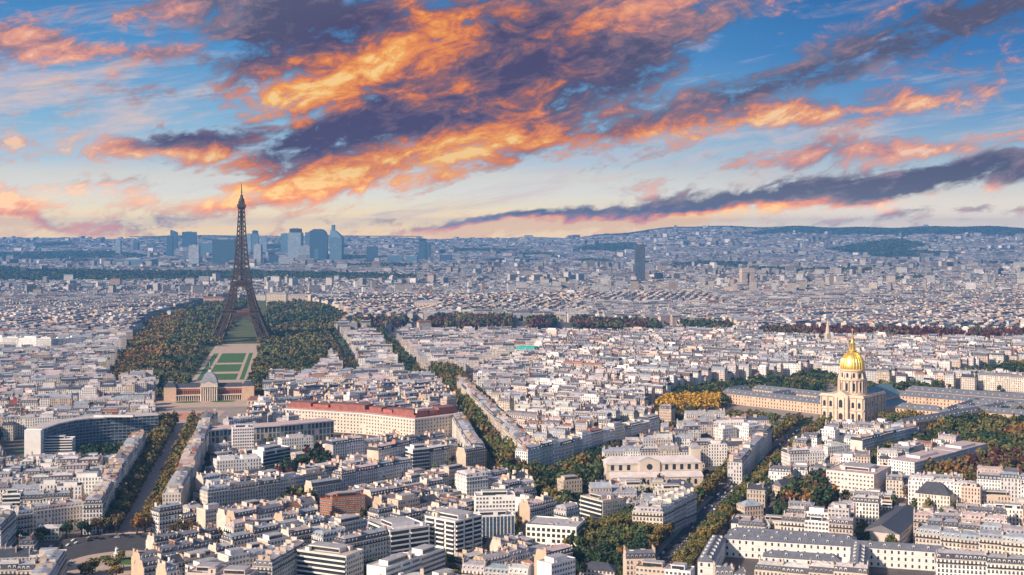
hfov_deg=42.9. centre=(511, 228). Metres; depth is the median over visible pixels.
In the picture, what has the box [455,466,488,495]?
apartment building
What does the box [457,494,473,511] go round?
apartment building
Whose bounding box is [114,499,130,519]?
tree
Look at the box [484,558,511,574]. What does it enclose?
apartment building
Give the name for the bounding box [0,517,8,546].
apartment building
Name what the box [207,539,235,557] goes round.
apartment building
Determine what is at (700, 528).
tree
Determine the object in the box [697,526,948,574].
courtyard palace
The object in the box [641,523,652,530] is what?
tree
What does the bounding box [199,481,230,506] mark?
apartment building
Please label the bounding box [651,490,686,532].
apartment building
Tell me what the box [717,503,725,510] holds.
tree
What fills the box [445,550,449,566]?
tree
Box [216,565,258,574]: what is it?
apartment building
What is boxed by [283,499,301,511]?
apartment building
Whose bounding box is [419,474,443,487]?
apartment building
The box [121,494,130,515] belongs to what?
tree
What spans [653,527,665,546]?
tree
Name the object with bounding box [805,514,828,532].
apartment building
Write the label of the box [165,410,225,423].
forecourt gravel
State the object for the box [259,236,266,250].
skyscraper
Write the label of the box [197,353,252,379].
park lawn
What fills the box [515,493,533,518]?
apartment building
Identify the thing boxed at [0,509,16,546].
apartment building
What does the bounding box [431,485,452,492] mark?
apartment building
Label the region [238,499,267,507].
apartment building
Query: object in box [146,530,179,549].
apartment building
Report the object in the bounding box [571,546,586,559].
tree
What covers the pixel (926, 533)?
apartment building
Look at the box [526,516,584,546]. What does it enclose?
office building
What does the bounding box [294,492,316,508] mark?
apartment building
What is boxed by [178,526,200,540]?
apartment building
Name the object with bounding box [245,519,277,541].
apartment building
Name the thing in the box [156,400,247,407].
forecourt
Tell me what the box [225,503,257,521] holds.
apartment building
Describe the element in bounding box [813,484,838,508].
tree
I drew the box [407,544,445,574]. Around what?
apartment building
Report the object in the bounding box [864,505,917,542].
warehouse
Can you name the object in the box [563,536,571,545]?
tree
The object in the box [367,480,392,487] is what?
apartment building
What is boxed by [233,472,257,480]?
apartment building
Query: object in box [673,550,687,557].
tree
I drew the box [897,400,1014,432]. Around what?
slate range
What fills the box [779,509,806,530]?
apartment building
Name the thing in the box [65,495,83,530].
apartment building
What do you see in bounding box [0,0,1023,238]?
sky
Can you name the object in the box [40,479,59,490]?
apartment building
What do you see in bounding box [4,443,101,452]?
office garden
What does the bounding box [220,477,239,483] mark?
apartment building
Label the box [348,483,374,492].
apartment building
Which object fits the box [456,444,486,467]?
apartment building
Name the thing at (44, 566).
apartment building
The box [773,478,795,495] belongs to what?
apartment building
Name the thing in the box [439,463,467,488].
apartment building
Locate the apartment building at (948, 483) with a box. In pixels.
[934,475,953,501]
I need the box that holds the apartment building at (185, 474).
[172,470,189,503]
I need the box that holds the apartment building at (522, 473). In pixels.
[500,468,529,479]
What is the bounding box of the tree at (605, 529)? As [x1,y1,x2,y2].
[597,525,617,539]
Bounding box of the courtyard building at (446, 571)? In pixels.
[432,568,459,574]
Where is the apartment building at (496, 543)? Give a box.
[490,535,518,551]
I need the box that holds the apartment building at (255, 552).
[245,544,274,567]
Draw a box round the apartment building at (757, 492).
[747,480,767,514]
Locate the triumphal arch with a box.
[739,268,754,282]
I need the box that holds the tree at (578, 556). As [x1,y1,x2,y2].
[572,549,584,562]
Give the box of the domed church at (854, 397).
[819,328,906,421]
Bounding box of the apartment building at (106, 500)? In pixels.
[94,489,108,513]
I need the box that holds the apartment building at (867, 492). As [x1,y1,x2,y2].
[854,487,882,509]
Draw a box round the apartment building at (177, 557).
[162,552,184,574]
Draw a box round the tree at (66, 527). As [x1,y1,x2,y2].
[60,522,73,537]
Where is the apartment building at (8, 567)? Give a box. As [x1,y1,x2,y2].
[0,557,20,574]
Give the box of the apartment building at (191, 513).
[178,508,196,530]
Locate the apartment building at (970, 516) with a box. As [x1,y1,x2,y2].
[961,508,983,521]
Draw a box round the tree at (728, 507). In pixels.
[724,504,734,520]
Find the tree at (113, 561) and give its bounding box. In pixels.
[102,555,122,566]
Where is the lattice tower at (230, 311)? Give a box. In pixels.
[211,183,270,342]
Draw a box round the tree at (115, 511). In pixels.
[111,509,124,528]
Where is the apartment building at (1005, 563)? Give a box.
[986,550,1023,574]
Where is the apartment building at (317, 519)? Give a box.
[297,512,325,526]
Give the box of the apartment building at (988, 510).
[966,502,992,514]
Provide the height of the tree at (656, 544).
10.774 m
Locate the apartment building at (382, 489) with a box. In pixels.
[363,483,389,515]
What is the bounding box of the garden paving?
[675,379,1023,434]
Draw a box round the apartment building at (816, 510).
[804,506,827,517]
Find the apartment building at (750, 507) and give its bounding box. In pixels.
[737,499,762,517]
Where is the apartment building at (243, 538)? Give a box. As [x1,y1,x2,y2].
[220,528,253,546]
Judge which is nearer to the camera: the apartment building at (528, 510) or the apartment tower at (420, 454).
the apartment building at (528, 510)
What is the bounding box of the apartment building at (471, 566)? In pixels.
[461,557,486,574]
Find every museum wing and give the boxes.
[157,296,225,301]
[288,294,347,302]
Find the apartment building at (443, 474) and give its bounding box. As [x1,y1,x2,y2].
[425,469,448,485]
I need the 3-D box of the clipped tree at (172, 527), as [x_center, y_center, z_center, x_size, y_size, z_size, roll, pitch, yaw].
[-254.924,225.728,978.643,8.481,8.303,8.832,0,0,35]
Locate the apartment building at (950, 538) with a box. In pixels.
[941,524,961,549]
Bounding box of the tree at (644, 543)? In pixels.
[634,538,649,548]
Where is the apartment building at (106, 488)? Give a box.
[90,483,111,509]
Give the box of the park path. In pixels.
[190,344,259,383]
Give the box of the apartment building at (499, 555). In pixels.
[473,546,509,563]
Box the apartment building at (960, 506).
[956,500,977,510]
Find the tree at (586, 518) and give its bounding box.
[583,515,594,528]
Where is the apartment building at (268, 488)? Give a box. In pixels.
[251,475,279,500]
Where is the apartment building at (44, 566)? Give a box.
[30,557,59,574]
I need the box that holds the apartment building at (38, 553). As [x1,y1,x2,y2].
[29,547,66,560]
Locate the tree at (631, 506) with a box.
[626,503,634,512]
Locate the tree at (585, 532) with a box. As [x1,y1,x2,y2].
[580,527,593,536]
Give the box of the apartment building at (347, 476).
[332,464,356,490]
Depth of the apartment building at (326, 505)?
1025.08 m
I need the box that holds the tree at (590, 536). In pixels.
[585,531,596,541]
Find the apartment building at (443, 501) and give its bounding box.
[430,495,457,507]
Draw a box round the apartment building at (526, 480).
[519,474,534,486]
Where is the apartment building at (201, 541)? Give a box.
[185,532,214,549]
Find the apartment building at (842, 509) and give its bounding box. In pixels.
[828,502,850,517]
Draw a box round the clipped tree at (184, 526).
[178,523,187,530]
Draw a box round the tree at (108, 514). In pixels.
[105,511,112,528]
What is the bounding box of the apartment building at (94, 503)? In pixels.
[83,490,105,534]
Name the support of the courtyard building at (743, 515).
on the ground at (748, 564)
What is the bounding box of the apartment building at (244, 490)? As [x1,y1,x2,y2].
[228,478,257,505]
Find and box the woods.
[0,226,1023,280]
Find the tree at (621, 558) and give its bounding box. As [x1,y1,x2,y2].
[619,553,622,566]
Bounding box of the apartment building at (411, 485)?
[406,482,427,490]
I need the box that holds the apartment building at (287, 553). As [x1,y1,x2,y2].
[272,545,296,574]
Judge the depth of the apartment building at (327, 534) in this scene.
883.83 m
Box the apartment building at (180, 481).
[166,475,186,504]
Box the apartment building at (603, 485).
[588,478,611,493]
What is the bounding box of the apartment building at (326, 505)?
[320,492,335,515]
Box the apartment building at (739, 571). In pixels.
[733,565,745,574]
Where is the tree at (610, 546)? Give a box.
[602,540,615,549]
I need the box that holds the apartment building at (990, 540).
[979,526,1002,553]
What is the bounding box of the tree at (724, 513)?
[721,511,727,528]
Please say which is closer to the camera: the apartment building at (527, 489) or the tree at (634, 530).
the tree at (634, 530)
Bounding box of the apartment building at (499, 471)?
[491,465,508,476]
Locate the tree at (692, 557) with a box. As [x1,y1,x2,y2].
[686,555,694,565]
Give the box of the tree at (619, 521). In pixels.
[610,514,635,532]
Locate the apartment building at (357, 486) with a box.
[352,483,367,488]
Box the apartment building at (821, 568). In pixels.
[809,556,834,574]
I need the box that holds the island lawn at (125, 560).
[118,557,130,564]
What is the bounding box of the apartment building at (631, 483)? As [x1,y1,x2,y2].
[619,480,644,491]
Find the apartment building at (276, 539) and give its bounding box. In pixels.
[257,531,289,546]
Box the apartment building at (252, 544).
[241,541,261,549]
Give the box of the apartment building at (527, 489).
[514,483,536,498]
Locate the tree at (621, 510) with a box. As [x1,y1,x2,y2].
[619,508,629,513]
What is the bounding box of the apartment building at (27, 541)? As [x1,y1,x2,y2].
[18,531,37,549]
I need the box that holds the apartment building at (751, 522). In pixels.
[738,514,767,528]
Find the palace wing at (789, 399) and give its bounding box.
[723,385,828,413]
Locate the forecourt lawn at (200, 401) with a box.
[175,400,233,402]
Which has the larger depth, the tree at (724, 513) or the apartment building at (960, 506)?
the apartment building at (960, 506)
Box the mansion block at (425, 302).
[414,300,442,305]
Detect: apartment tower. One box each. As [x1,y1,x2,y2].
[232,423,253,450]
[405,443,429,469]
[425,508,482,555]
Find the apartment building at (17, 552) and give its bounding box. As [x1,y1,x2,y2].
[0,545,32,559]
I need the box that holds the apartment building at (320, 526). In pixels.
[306,520,336,532]
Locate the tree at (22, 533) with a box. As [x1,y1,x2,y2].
[15,530,29,539]
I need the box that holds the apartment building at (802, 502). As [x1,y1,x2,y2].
[788,497,815,507]
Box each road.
[91,426,808,562]
[118,424,184,533]
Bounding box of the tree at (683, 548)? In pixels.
[676,546,687,555]
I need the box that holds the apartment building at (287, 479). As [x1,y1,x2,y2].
[280,472,302,494]
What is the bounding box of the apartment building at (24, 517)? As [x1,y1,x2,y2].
[13,502,32,537]
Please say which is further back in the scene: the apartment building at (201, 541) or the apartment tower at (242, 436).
the apartment tower at (242, 436)
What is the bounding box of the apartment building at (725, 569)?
[713,561,732,574]
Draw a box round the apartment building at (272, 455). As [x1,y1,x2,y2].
[252,444,289,468]
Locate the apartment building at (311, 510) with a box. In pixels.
[292,504,318,517]
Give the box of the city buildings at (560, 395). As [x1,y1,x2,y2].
[0,225,1023,574]
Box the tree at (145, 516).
[138,512,151,532]
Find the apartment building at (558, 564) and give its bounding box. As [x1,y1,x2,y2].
[537,553,574,574]
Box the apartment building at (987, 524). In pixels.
[980,517,1000,530]
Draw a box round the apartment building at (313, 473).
[296,467,324,485]
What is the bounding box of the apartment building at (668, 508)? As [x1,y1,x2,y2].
[646,497,674,537]
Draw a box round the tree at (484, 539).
[482,536,487,548]
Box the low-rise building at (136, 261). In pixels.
[114,258,157,264]
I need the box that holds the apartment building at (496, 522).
[473,509,513,537]
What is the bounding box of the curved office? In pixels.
[24,412,157,456]
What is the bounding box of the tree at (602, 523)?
[598,518,611,527]
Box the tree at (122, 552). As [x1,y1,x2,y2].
[118,550,125,556]
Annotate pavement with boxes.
[90,402,821,568]
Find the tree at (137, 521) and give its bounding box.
[130,515,145,532]
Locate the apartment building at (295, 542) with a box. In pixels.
[284,536,305,552]
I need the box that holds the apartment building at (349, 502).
[330,490,364,516]
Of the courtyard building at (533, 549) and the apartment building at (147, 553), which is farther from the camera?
the courtyard building at (533, 549)
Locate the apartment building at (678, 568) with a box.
[665,562,694,574]
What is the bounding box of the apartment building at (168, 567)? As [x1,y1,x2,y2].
[155,556,179,574]
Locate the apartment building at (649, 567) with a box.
[635,559,668,574]
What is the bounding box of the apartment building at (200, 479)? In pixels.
[195,469,222,490]
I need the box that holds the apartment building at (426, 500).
[419,490,439,507]
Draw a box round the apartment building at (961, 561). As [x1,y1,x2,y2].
[934,547,986,574]
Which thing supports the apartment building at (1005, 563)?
on the ground at (748, 564)
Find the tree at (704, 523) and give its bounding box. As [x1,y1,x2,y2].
[700,520,710,526]
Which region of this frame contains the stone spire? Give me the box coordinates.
[814,320,830,338]
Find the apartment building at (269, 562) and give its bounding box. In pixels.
[253,549,282,574]
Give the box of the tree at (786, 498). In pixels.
[780,494,791,501]
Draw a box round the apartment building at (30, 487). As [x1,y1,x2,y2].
[12,482,39,491]
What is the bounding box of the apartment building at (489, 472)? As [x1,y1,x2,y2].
[483,467,491,476]
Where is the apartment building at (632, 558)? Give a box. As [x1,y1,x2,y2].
[623,544,655,574]
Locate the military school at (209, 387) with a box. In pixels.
[164,367,254,401]
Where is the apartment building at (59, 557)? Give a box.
[38,550,67,574]
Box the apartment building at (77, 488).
[57,480,83,500]
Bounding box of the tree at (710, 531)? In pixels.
[704,525,715,536]
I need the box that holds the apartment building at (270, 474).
[258,470,280,496]
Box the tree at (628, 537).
[625,531,633,545]
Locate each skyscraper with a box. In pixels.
[115,240,121,253]
[133,241,139,250]
[167,235,173,255]
[170,230,177,247]
[182,231,196,246]
[189,245,200,263]
[198,242,211,254]
[212,238,237,264]
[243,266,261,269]
[245,233,250,250]
[251,230,258,251]
[254,244,262,262]
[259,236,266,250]
[269,254,278,262]
[279,257,294,263]
[281,233,287,251]
[288,228,303,258]
[301,245,309,257]
[305,232,309,244]
[310,229,327,258]
[315,249,317,258]
[330,225,343,259]
[366,245,377,260]
[387,254,402,261]
[407,255,418,261]
[418,238,426,259]
[426,241,430,259]
[439,254,451,260]
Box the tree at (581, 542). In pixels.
[574,535,591,548]
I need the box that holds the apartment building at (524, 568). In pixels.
[508,558,533,574]
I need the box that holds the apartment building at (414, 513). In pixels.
[389,505,421,520]
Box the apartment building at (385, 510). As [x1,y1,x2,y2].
[367,499,396,517]
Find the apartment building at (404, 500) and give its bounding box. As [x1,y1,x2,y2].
[387,492,419,510]
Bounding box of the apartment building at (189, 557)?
[183,548,216,563]
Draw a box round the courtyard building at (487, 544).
[484,533,513,549]
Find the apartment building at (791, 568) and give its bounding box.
[782,558,808,574]
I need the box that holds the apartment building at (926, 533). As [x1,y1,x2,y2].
[914,521,941,544]
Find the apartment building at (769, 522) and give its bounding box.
[732,513,773,528]
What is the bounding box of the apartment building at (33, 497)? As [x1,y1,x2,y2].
[20,488,42,506]
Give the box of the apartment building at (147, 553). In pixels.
[131,544,159,574]
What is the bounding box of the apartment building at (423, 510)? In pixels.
[419,507,427,520]
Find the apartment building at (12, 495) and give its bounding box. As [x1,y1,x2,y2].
[2,488,21,505]
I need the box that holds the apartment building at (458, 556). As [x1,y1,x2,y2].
[454,547,483,573]
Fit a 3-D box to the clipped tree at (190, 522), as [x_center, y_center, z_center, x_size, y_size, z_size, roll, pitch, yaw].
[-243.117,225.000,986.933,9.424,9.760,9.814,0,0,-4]
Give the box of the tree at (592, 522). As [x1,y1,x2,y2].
[586,517,597,531]
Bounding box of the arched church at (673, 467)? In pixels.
[602,442,703,487]
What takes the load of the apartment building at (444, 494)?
on the ground at (748, 564)
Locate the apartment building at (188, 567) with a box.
[185,557,227,574]
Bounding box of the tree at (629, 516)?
[624,513,631,522]
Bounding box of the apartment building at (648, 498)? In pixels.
[641,493,660,502]
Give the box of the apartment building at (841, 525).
[829,514,853,535]
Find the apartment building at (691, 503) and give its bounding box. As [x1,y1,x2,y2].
[667,486,696,525]
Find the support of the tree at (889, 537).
on the ground at (748, 564)
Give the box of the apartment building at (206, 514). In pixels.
[197,502,224,527]
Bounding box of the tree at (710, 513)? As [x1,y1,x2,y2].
[707,511,715,518]
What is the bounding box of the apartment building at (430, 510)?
[424,505,447,519]
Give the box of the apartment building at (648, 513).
[631,499,663,525]
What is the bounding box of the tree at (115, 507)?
[110,504,117,509]
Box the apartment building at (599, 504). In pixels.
[579,491,623,518]
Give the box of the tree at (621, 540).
[614,534,627,546]
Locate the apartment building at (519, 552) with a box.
[501,540,529,563]
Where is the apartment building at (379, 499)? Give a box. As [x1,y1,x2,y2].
[373,492,395,506]
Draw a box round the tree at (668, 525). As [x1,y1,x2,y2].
[664,522,672,538]
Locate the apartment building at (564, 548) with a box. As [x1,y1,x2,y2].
[534,542,572,574]
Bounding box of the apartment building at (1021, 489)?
[1020,480,1023,496]
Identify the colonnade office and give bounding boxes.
[209,417,333,446]
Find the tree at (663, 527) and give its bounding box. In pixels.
[656,525,668,542]
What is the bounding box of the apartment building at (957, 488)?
[954,476,974,507]
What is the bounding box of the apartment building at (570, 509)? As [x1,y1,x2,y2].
[553,501,579,517]
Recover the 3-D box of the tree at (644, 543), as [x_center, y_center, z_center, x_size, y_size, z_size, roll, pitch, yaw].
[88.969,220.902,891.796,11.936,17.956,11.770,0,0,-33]
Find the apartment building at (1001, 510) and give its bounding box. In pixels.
[993,504,1007,517]
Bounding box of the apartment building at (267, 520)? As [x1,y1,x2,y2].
[258,517,279,524]
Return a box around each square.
[38,533,148,561]
[158,406,247,425]
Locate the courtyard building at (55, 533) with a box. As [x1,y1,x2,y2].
[36,524,61,540]
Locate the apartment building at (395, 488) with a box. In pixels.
[386,483,406,493]
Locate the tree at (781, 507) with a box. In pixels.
[775,501,787,514]
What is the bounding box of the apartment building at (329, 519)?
[324,515,333,522]
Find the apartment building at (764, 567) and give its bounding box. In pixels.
[754,556,781,574]
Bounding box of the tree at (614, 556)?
[606,550,622,565]
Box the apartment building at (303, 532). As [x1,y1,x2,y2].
[280,522,312,545]
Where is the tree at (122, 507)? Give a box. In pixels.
[117,503,126,514]
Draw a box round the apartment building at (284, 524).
[276,519,305,531]
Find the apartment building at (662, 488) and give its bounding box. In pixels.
[656,483,685,494]
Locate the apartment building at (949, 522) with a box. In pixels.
[926,513,957,528]
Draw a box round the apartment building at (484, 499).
[474,489,514,531]
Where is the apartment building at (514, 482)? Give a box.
[491,475,521,488]
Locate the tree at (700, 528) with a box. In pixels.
[696,525,706,534]
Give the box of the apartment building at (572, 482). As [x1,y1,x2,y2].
[557,474,581,505]
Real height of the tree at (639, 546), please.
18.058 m
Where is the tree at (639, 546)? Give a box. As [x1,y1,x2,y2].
[626,540,643,548]
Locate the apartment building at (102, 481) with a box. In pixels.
[94,478,114,500]
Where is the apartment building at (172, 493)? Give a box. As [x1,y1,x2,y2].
[162,485,183,505]
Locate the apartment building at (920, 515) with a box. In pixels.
[913,507,932,541]
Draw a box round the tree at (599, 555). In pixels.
[588,548,609,561]
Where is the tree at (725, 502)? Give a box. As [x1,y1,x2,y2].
[720,499,731,505]
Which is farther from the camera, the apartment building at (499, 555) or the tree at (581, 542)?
the tree at (581, 542)
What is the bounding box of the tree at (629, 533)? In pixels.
[619,531,632,544]
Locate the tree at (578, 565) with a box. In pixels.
[575,559,586,574]
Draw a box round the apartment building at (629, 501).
[627,498,644,504]
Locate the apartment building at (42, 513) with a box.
[28,500,51,535]
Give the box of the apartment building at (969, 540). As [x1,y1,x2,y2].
[960,529,978,550]
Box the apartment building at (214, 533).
[193,522,220,542]
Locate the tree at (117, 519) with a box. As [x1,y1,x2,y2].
[110,512,124,533]
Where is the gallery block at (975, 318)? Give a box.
[960,317,988,321]
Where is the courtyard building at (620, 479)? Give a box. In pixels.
[614,477,633,483]
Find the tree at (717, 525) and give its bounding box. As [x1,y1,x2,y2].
[708,522,719,532]
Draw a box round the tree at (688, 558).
[683,557,693,565]
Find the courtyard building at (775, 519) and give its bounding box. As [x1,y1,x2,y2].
[761,514,782,529]
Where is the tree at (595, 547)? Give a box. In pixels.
[588,542,606,552]
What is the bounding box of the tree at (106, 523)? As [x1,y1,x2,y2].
[101,516,113,533]
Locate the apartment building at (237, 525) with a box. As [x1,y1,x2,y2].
[223,514,257,534]
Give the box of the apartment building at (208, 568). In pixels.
[186,562,226,574]
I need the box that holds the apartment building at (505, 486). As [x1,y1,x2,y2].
[496,484,513,491]
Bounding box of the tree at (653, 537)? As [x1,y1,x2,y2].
[648,534,658,541]
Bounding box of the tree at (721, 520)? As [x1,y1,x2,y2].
[713,516,726,531]
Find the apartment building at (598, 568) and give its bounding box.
[579,561,617,574]
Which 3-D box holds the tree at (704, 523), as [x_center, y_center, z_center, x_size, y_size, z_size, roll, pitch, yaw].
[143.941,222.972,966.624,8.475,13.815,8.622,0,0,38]
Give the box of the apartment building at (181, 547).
[153,538,193,555]
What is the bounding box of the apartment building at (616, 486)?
[611,483,620,487]
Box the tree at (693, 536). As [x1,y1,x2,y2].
[689,531,704,539]
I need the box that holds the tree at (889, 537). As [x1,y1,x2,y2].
[884,534,895,542]
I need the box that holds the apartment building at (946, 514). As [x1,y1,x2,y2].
[933,509,960,520]
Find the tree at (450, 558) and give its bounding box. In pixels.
[446,554,454,563]
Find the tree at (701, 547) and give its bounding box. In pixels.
[695,541,703,560]
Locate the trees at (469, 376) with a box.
[331,333,472,378]
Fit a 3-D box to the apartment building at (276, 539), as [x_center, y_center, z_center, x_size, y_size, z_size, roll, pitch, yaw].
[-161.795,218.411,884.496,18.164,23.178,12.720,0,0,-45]
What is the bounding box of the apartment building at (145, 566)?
[134,553,161,574]
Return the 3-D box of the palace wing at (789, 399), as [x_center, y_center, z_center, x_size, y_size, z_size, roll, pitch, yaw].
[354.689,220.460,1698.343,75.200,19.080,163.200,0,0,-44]
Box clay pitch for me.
[170,413,200,418]
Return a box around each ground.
[0,228,1023,574]
[130,300,327,382]
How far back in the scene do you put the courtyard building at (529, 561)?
863.98 m
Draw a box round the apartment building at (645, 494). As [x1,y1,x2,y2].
[637,489,655,499]
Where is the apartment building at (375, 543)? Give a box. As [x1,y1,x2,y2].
[354,524,388,571]
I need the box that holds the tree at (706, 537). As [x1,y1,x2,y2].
[700,534,709,540]
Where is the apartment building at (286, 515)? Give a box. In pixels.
[273,509,298,520]
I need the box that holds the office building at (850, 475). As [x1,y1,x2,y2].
[826,460,890,492]
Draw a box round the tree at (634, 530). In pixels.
[627,525,645,534]
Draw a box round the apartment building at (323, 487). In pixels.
[304,474,340,501]
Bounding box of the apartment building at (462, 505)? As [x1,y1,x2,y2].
[447,500,468,510]
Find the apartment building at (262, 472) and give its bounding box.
[254,469,282,474]
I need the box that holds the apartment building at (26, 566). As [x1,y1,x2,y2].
[17,556,37,574]
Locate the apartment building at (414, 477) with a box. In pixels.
[402,473,424,482]
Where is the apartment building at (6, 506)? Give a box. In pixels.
[0,503,15,508]
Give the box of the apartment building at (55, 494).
[43,487,72,501]
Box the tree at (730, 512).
[720,509,732,523]
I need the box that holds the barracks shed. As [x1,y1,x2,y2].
[247,395,290,404]
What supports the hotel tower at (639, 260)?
on the ground at (748, 564)
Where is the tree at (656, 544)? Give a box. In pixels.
[649,539,659,548]
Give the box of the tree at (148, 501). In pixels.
[145,498,157,504]
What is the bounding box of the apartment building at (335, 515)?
[325,513,342,517]
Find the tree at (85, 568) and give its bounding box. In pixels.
[77,562,95,574]
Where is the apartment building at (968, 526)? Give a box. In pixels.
[958,520,979,530]
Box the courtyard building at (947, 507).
[937,506,953,510]
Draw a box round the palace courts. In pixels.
[895,385,1023,417]
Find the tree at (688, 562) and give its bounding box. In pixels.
[677,559,691,565]
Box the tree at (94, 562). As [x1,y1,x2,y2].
[81,557,101,573]
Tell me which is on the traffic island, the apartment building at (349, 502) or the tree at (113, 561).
the tree at (113, 561)
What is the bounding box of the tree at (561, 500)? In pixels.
[555,496,568,502]
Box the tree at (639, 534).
[634,530,648,540]
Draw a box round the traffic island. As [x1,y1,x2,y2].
[67,550,144,574]
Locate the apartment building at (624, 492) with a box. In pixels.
[611,485,636,499]
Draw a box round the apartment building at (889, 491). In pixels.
[885,488,895,495]
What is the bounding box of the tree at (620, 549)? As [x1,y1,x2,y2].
[616,546,623,553]
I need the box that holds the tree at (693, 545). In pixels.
[689,542,700,563]
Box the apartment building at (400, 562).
[367,552,421,574]
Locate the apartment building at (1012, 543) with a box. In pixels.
[1002,530,1023,554]
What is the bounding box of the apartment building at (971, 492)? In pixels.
[961,481,982,503]
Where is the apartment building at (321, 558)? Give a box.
[296,541,363,574]
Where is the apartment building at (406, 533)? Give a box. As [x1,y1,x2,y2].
[367,516,429,555]
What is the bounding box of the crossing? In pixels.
[706,484,734,497]
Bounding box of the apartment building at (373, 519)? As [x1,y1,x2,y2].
[366,515,383,526]
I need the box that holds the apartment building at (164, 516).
[150,501,182,532]
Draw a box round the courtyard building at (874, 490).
[868,488,884,496]
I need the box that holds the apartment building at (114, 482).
[111,479,115,499]
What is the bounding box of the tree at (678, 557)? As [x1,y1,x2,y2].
[670,555,683,563]
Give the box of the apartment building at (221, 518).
[217,503,237,531]
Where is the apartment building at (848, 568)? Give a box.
[834,558,868,574]
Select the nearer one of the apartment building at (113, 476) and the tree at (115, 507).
the tree at (115, 507)
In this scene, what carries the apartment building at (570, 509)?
on the ground at (748, 564)
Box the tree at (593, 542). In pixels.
[588,537,603,545]
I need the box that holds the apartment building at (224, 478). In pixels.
[205,474,232,485]
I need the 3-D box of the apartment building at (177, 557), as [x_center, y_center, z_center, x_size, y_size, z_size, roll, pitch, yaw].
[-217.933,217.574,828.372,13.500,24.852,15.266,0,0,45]
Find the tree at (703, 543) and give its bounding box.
[693,539,705,557]
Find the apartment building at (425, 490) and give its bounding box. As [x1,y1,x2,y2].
[404,484,431,495]
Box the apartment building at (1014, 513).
[987,502,1022,524]
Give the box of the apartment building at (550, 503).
[535,491,555,516]
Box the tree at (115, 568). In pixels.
[107,564,124,574]
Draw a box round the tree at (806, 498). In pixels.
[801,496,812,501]
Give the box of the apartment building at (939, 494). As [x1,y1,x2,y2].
[915,481,953,509]
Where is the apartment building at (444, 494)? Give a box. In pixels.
[438,492,455,498]
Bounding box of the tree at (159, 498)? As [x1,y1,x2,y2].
[155,494,161,502]
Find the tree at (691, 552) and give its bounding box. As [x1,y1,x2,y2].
[684,548,697,559]
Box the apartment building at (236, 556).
[218,547,248,565]
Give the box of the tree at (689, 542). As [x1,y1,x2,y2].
[685,538,696,545]
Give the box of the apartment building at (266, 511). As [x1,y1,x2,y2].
[253,500,284,518]
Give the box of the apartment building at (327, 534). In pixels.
[311,521,346,542]
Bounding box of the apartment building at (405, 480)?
[386,476,410,484]
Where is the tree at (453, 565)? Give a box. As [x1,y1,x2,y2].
[446,562,459,569]
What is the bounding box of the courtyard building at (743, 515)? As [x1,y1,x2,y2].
[730,514,750,527]
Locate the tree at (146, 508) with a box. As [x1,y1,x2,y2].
[142,505,151,512]
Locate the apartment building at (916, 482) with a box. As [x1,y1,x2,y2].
[908,472,933,503]
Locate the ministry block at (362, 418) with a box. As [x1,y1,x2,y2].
[284,400,456,435]
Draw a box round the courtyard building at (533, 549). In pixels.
[528,544,549,557]
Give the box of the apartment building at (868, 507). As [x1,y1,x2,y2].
[852,491,879,528]
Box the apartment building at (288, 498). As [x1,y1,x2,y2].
[261,495,290,504]
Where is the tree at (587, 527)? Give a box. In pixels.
[582,524,593,530]
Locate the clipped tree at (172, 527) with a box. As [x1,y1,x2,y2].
[168,523,176,531]
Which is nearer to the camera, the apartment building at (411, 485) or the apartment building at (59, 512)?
the apartment building at (59, 512)
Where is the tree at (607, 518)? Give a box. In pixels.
[599,516,611,520]
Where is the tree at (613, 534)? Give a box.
[607,526,623,539]
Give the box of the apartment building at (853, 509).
[831,498,855,535]
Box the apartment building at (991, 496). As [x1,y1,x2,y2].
[982,489,1010,504]
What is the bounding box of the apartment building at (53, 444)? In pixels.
[44,435,74,453]
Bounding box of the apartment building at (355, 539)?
[333,532,363,548]
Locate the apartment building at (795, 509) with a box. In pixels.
[786,502,805,513]
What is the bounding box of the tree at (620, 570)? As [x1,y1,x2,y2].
[616,566,622,574]
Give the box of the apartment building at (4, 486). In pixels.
[0,479,12,503]
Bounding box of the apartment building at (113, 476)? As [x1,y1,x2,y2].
[103,471,119,487]
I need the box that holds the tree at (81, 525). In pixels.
[74,519,88,535]
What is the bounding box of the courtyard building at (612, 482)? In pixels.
[595,479,614,484]
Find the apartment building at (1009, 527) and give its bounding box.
[1001,522,1023,533]
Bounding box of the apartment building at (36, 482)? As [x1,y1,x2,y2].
[27,479,40,483]
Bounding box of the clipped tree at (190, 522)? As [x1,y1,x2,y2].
[185,519,196,528]
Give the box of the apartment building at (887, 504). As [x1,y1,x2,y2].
[882,495,892,510]
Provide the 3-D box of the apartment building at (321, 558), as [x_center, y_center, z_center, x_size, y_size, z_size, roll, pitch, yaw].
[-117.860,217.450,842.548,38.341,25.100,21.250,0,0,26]
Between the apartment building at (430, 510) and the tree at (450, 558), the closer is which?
the tree at (450, 558)
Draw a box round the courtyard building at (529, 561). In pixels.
[520,558,533,564]
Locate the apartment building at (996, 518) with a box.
[984,510,1007,524]
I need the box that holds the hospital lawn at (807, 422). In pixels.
[769,420,812,426]
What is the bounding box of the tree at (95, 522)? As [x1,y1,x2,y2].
[90,515,104,533]
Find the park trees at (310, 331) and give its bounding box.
[0,297,1023,546]
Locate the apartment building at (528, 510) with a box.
[518,498,545,531]
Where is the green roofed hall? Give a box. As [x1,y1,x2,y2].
[514,346,539,351]
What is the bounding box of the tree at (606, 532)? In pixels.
[600,530,609,540]
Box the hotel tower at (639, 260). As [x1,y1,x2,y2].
[635,243,644,279]
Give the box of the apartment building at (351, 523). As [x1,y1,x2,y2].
[328,514,365,533]
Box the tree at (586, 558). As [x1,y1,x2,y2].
[584,552,594,562]
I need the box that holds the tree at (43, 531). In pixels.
[36,526,49,540]
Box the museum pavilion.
[266,292,287,304]
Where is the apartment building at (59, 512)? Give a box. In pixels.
[51,497,66,531]

